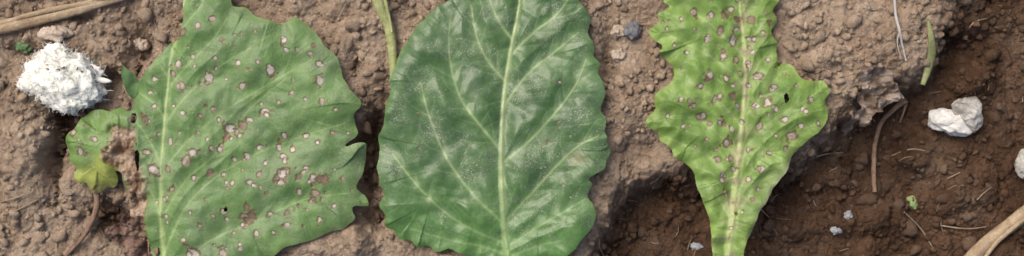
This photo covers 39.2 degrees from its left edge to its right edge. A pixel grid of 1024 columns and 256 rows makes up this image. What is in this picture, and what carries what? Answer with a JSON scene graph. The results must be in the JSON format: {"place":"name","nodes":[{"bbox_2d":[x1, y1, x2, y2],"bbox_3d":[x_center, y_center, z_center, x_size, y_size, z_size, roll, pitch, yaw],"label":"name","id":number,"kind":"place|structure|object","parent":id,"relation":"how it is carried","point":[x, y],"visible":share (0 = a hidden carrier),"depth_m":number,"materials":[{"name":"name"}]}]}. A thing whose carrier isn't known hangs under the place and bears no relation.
{"place":"outdoors","nodes":[
{"label":"outdoors","id":0,"kind":"place"},
{"bbox_2d":[0,0,1023,255],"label":"soil ground","id":1,"kind":"structure","parent":0,"point":[636,164],"depth_m":1.34,"materials":[{"name":"brown soil"}]},
{"bbox_2d":[14,41,33,53],"bbox_3d":[-0.456,-0.076,1.341,0.016,0.008,0.015,-40,90,0],"label":"green leaf scrap","id":2,"kind":"object","parent":1,"relation":"on","point":[24,48],"visible":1,"depth_m":1.34,"materials":[{"name":"green plant"}]},
{"bbox_2d":[37,25,73,42],"bbox_3d":[-0.421,-0.086,1.325,0.034,0.012,0.017,0,90,0],"label":"pebble","id":3,"kind":"object","parent":1,"relation":"on","point":[58,32],"visible":1,"depth_m":1.32,"materials":[{"name":"beige stone"}]},
{"bbox_2d":[0,0,123,33],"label":"dry straw","id":4,"kind":"object","parent":1,"relation":"on","point":[40,17],"visible":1,"depth_m":1.32,"materials":[{"name":"beige plant"}]},
{"bbox_2d":[14,39,113,115],"bbox_3d":[-0.409,-0.044,1.318,0.087,0.048,0.067,31,90,0],"label":"cotton tuft","id":5,"kind":"object","parent":1,"relation":"on","point":[55,76],"visible":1,"depth_m":1.31,"materials":[{"name":"white fabric"}]},
{"bbox_2d":[64,193,99,255],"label":"dry stem","id":6,"kind":"object","parent":1,"relation":"on","point":[93,217],"visible":1,"depth_m":1.33,"materials":[{"name":"brown plant"}]},
{"bbox_2d":[105,214,158,255],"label":"clump","id":7,"kind":"object","parent":1,"relation":"on","point":[126,231],"visible":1,"depth_m":1.33,"materials":[{"name":"brown soil"}]},
{"bbox_2d":[133,37,149,51],"bbox_3d":[-0.350,-0.078,1.350,0.020,0.015,0.014,-13,90,0],"label":"pebble","id":8,"kind":"object","parent":1,"relation":"on","point":[141,44],"visible":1,"depth_m":1.34,"materials":[{"name":"beige stone"}]},
{"bbox_2d":[66,0,368,255],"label":"beet leaf","id":9,"kind":"object","parent":1,"relation":"on","point":[245,116],"visible":1,"depth_m":1.31,"materials":[{"name":"green plant"}]},
{"bbox_2d":[372,0,396,76],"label":"plant stalk","id":10,"kind":"object","parent":1,"relation":"on","point":[382,9],"visible":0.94,"depth_m":1.32,"materials":[{"name":"green plant"}]},
{"bbox_2d":[377,0,609,255],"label":"beet leaf","id":11,"kind":"object","parent":1,"relation":"on","point":[492,137],"visible":1,"depth_m":1.31,"materials":[{"name":"green plant"}]},
{"bbox_2d":[0,0,1022,255],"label":"straw litter","id":12,"kind":"object","parent":1,"relation":"on","point":[600,184],"visible":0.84,"depth_m":1.38,"materials":[{"name":"beige plant"}]},
{"bbox_2d":[610,24,623,36],"bbox_3d":[0.099,-0.090,1.334,0.015,0.013,0.013,0,90,0],"label":"pebble","id":13,"kind":"object","parent":1,"relation":"on","point":[617,30],"visible":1,"depth_m":1.33,"materials":[{"name":"beige stone"}]},
{"bbox_2d":[609,48,626,62],"bbox_3d":[0.100,-0.068,1.335,0.017,0.015,0.013,-16,90,0],"label":"pebble","id":14,"kind":"object","parent":1,"relation":"on","point":[617,55],"visible":1,"depth_m":1.33,"materials":[{"name":"beige stone"}]},
{"bbox_2d":[623,20,642,40],"bbox_3d":[0.112,-0.090,1.330,0.019,0.014,0.018,-40,90,0],"label":"grey pebble","id":15,"kind":"object","parent":1,"relation":"on","point":[632,30],"visible":1,"depth_m":1.33,"materials":[{"name":"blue stone"}]},
{"bbox_2d":[690,242,702,249],"bbox_3d":[0.181,0.116,1.405,0.014,0.007,0.008,0,90,0],"label":"stone shard","id":16,"kind":"object","parent":1,"relation":"on","point":[695,246],"visible":1,"depth_m":1.40,"materials":[{"name":"white stone"}]},
{"bbox_2d":[646,0,829,255],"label":"beet leaf","id":17,"kind":"object","parent":1,"relation":"on","point":[730,126],"visible":1,"depth_m":1.31,"materials":[{"name":"green plant"}]},
{"bbox_2d":[830,227,841,234],"bbox_3d":[0.315,0.099,1.393,0.012,0.008,0.010,-24,90,0],"label":"stone shard","id":18,"kind":"object","parent":1,"relation":"on","point":[835,230],"visible":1,"depth_m":1.39,"materials":[{"name":"white stone"}]},
{"bbox_2d":[844,210,852,219],"bbox_3d":[0.326,0.085,1.390,0.010,0.009,0.010,0,90,0],"label":"stone shard","id":19,"kind":"object","parent":1,"relation":"on","point":[848,215],"visible":1,"depth_m":1.39,"materials":[{"name":"white stone"}]},
{"bbox_2d":[843,63,903,136],"bbox_3d":[0.325,-0.028,1.329,0.065,0.063,0.048,-36,90,0],"label":"withered leaf","id":20,"kind":"object","parent":1,"relation":"on","point":[880,92],"visible":1,"depth_m":1.33,"materials":[{"name":"brown plant"}]},
{"bbox_2d":[871,98,908,191],"bbox_3d":[0.358,0.014,1.386,0.021,0.010,0.096,20,90,0],"label":"dry leaf stalk","id":21,"kind":"object","parent":1,"relation":"on","point":[895,107],"visible":1,"depth_m":1.39,"materials":[{"name":"plant"}]},
{"bbox_2d":[893,0,906,60],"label":"pale root","id":22,"kind":"object","parent":1,"relation":"on","point":[897,23],"visible":1,"depth_m":1.32,"materials":[{"name":"white plant"}]},
{"bbox_2d":[907,195,917,209],"bbox_3d":[0.390,0.072,1.401,0.014,0.006,0.013,29,90,0],"label":"green leaf scrap","id":23,"kind":"object","parent":1,"relation":"on","point":[913,205],"visible":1,"depth_m":1.40,"materials":[{"name":"green plant"}]},
{"bbox_2d":[921,18,935,85],"bbox_3d":[0.387,-0.070,1.331,0.012,0.021,0.061,0,90,0],"label":"grass blade","id":24,"kind":"object","parent":1,"relation":"on","point":[931,54],"depth_m":1.33,"materials":[{"name":"green plant"}]},
{"bbox_2d":[928,95,983,136],"bbox_3d":[0.428,-0.008,1.384,0.052,0.034,0.038,-17,90,0],"label":"white stone","id":25,"kind":"object","parent":1,"relation":"on","point":[962,117],"visible":1,"depth_m":1.38,"materials":[{"name":"white stone"}]},
{"bbox_2d":[964,205,1023,255],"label":"dry stem","id":26,"kind":"object","parent":1,"relation":"on","point":[989,242],"visible":1,"depth_m":1.39,"materials":[{"name":"plant"}]},
{"bbox_2d":[1014,149,1023,178],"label":"white stone","id":27,"kind":"object","parent":1,"relation":"on","point":[1019,165],"visible":1,"depth_m":1.39,"materials":[{"name":"white stone"}]}
]}

